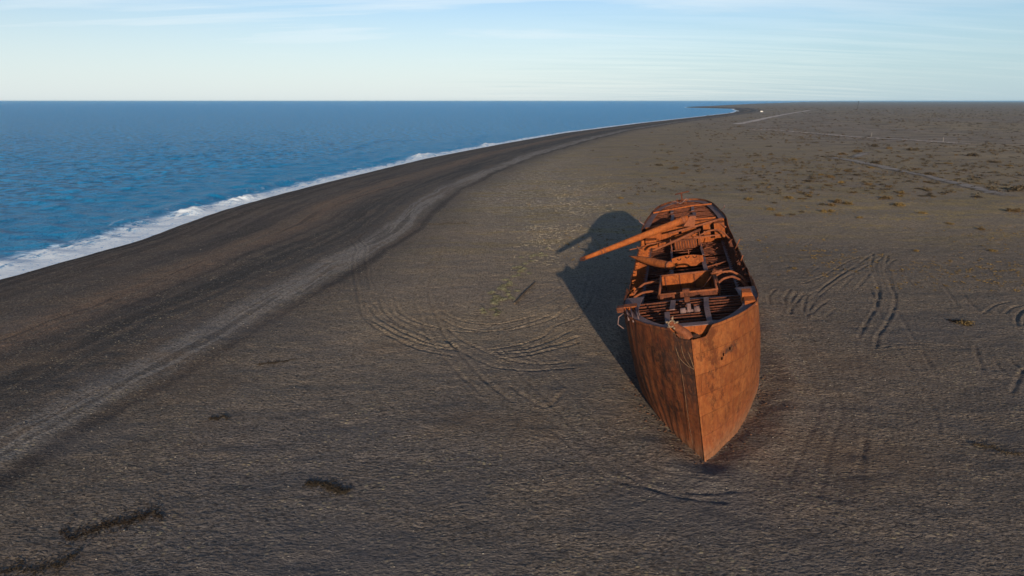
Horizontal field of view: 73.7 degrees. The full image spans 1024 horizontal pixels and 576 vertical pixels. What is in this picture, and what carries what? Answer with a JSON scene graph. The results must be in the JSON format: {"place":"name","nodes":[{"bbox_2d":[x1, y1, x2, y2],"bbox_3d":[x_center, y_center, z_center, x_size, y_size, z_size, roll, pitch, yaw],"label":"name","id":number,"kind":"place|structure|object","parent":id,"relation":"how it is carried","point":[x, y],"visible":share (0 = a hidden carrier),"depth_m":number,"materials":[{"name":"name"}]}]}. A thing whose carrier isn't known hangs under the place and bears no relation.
{"place":"outdoors","nodes":[
{"label":"outdoors","id":0,"kind":"place"},
{"bbox_2d":[0,101,819,278],"bbox_3d":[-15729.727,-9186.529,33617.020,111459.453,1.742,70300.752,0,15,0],"label":"sea","id":1,"kind":"structure","parent":0,"point":[78,179],"depth_m":335.66,"materials":[{"name":"blue liquid"}]},
{"bbox_2d":[0,101,1023,575],"bbox_3d":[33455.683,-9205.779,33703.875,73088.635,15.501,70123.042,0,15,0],"label":"ground","id":2,"kind":"structure","parent":0,"point":[410,445],"depth_m":51.24,"materials":[{"name":"sand"}]},
{"bbox_2d":[0,546,79,575],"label":"kelp heap","id":3,"kind":"object","parent":2,"relation":"on","point":[53,565],"visible":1,"depth_m":30.31,"materials":[{"name":"black plant"}]},
{"bbox_2d":[47,491,163,562],"bbox_3d":[-19.796,11.538,33.399,4.909,0.244,3.760,-10,18,-32],"label":"kelp heap","id":4,"kind":"object","parent":2,"relation":"on","point":[140,517],"visible":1,"depth_m":33.41,"materials":[{"name":"black plant"}]},
{"bbox_2d":[208,414,228,420],"bbox_3d":[-19.074,8.397,44.483,1.441,0.153,1.089,-1,15,-5],"label":"kelp heap","id":5,"kind":"object","parent":2,"relation":"on","point":[216,418],"visible":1,"depth_m":44.39,"materials":[{"name":"brown plant"}]},
{"bbox_2d":[258,356,294,364],"bbox_3d":[-18.538,5.813,54.521,3.490,0.203,1.402,-7,17,-23],"label":"kelp heap","id":6,"kind":"object","parent":2,"relation":"on","point":[275,362],"visible":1,"depth_m":54.30,"materials":[{"name":"brown plant"}]},
{"bbox_2d":[302,479,351,497],"bbox_3d":[-9.986,10.681,36.692,2.806,0.246,1.508,9,18,31],"label":"kelp heap","id":7,"kind":"object","parent":2,"relation":"on","point":[331,487],"visible":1,"depth_m":36.72,"materials":[{"name":"black plant"}]},
{"bbox_2d":[22,232,994,575],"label":"pebbles","id":8,"kind":"object","parent":2,"relation":"on","point":[406,392],"visible":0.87,"depth_m":51.39,"materials":[{"name":"stone"}]},
{"bbox_2d":[514,281,535,303],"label":"driftwood pole","id":9,"kind":"object","parent":2,"relation":"on","point":[519,298],"visible":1,"depth_m":72.93,"materials":[{"name":"wood"}]},
{"bbox_2d":[505,173,624,265],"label":"pebbles","id":10,"kind":"object","parent":2,"relation":"on","point":[567,224],"visible":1,"depth_m":114.19,"materials":[{"name":"grey stone"}]},
{"bbox_2d":[617,191,760,461],"bbox_3d":[16.120,-0.691,62.120,9.500,10.431,50.264,-6,13,15],"label":"shipwreck","id":11,"kind":"object","parent":2,"relation":"on","point":[701,298],"visible":0.95,"depth_m":42.22,"materials":[{"name":"metal"}]},
{"bbox_2d":[580,215,695,260],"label":"fallen mast","id":12,"kind":"object","parent":11,"relation":"on","point":[686,221],"visible":1,"depth_m":68.07,"materials":[{"name":"brown metal"}]},
{"bbox_2d":[629,256,674,269],"bbox_3d":[12.174,-2.424,60.278,0.740,0.811,5.620,-9,18,-30],"label":"derrick boom","id":13,"kind":"object","parent":11,"relation":"attached to","point":[664,264],"visible":1,"depth_m":59.24,"materials":[{"name":"brown metal"}]},
{"bbox_2d":[652,228,700,251],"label":"thin spar","id":14,"kind":"object","parent":11,"relation":"on","point":[683,237],"visible":1,"depth_m":67.02,"materials":[{"name":"brown wood"}]},
{"bbox_2d":[674,332,693,443],"bbox_3d":[9.839,5.889,39.396,1.433,6.853,0.850,11,19,34],"label":"rust streak","id":15,"kind":"object","parent":11,"relation":"hanging from","point":[681,372],"visible":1,"depth_m":38.77,"materials":[{"name":"brown metal"}]},
{"bbox_2d":[668,218,722,234],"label":"thin spar","id":16,"kind":"object","parent":11,"relation":"on","point":[704,223],"visible":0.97,"depth_m":68.58,"materials":[{"name":"brown wood"}]},
{"bbox_2d":[622,363,787,463],"bbox_3d":[13.767,8.067,46.511,11.674,0.463,15.033,0,15,0],"label":"rust scale","id":17,"kind":"object","parent":2,"relation":"on","point":[674,433],"visible":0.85,"depth_m":45.38,"materials":[{"name":"brown metal"}]},
{"bbox_2d":[532,155,1023,291],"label":"grass tufts","id":18,"kind":"object","parent":2,"relation":"on","point":[970,269],"visible":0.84,"depth_m":95.70,"materials":[{"name":"plant"}]},
{"bbox_2d":[585,107,1023,194],"bbox_3d":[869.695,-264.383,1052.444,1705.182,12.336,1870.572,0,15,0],"label":"scrub","id":19,"kind":"object","parent":2,"relation":"on","point":[973,177],"visible":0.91,"depth_m":229.10,"materials":[{"name":"brown plant"}]},
{"bbox_2d":[832,199,843,202],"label":"shrub","id":20,"kind":"object","parent":2,"relation":"on","point":[838,201],"visible":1,"depth_m":138.46,"materials":[{"name":"brown plant"}]},
{"bbox_2d":[881,195,892,199],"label":"shrub","id":21,"kind":"object","parent":2,"relation":"on","point":[886,197],"visible":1,"depth_m":143.80,"materials":[{"name":"brown plant"}]},
{"bbox_2d":[890,202,905,205],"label":"shrub","id":22,"kind":"object","parent":2,"relation":"on","point":[899,204],"visible":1,"depth_m":134.76,"materials":[{"name":"plant"}]},
{"bbox_2d":[955,320,974,325],"bbox_3d":[42.222,3.188,63.588,2.200,0.359,2.240,6,16,20],"label":"shrub","id":23,"kind":"object","parent":2,"relation":"on","point":[967,322],"visible":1,"depth_m":63.35,"materials":[{"name":"plant"}]},
{"bbox_2d":[965,153,979,156],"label":"shrub","id":24,"kind":"object","parent":2,"relation":"on","point":[972,154],"visible":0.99,"depth_m":256.92,"materials":[{"name":"brown plant"}]},
{"bbox_2d":[973,442,1023,458],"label":"kelp heap","id":25,"kind":"object","parent":2,"relation":"on","point":[994,446],"visible":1,"depth_m":40.52,"materials":[{"name":"brown plant"}]},
{"bbox_2d":[1001,208,1022,212],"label":"shrub","id":26,"kind":"object","parent":2,"relation":"on","point":[1015,210],"visible":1,"depth_m":128.48,"materials":[{"name":"brown plant"}]},
{"bbox_2d":[1005,185,1023,191],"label":"shrub","id":27,"kind":"object","parent":2,"relation":"on","point":[1015,188],"visible":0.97,"depth_m":157.61,"materials":[{"name":"brown plant"}]},
{"bbox_2d":[0,0,1023,100],"label":"sky","id":28,"kind":"structure","parent":0,"point":[51,50],"materials":[{"name":"blue"}]},
{"bbox_2d":[733,110,810,123],"bbox_3d":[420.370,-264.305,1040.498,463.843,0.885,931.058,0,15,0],"label":"gravel road","id":29,"kind":"structure","parent":0,"point":[765,118],"depth_m":748.13,"materials":[{"name":"grey gravel"}]},
{"bbox_2d":[850,152,868,157],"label":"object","id":30,"kind":"structure","parent":0,"point":[860,154],"depth_m":262.18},
{"bbox_2d":[760,129,972,143],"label":"white track","id":31,"kind":"structure","parent":0,"point":[869,137],"depth_m":379.57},
{"bbox_2d":[827,157,1017,195],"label":"vehicle path","id":32,"kind":"structure","parent":0,"point":[966,185],"depth_m":181.73,"materials":[{"name":"grey gravel"}]}
]}

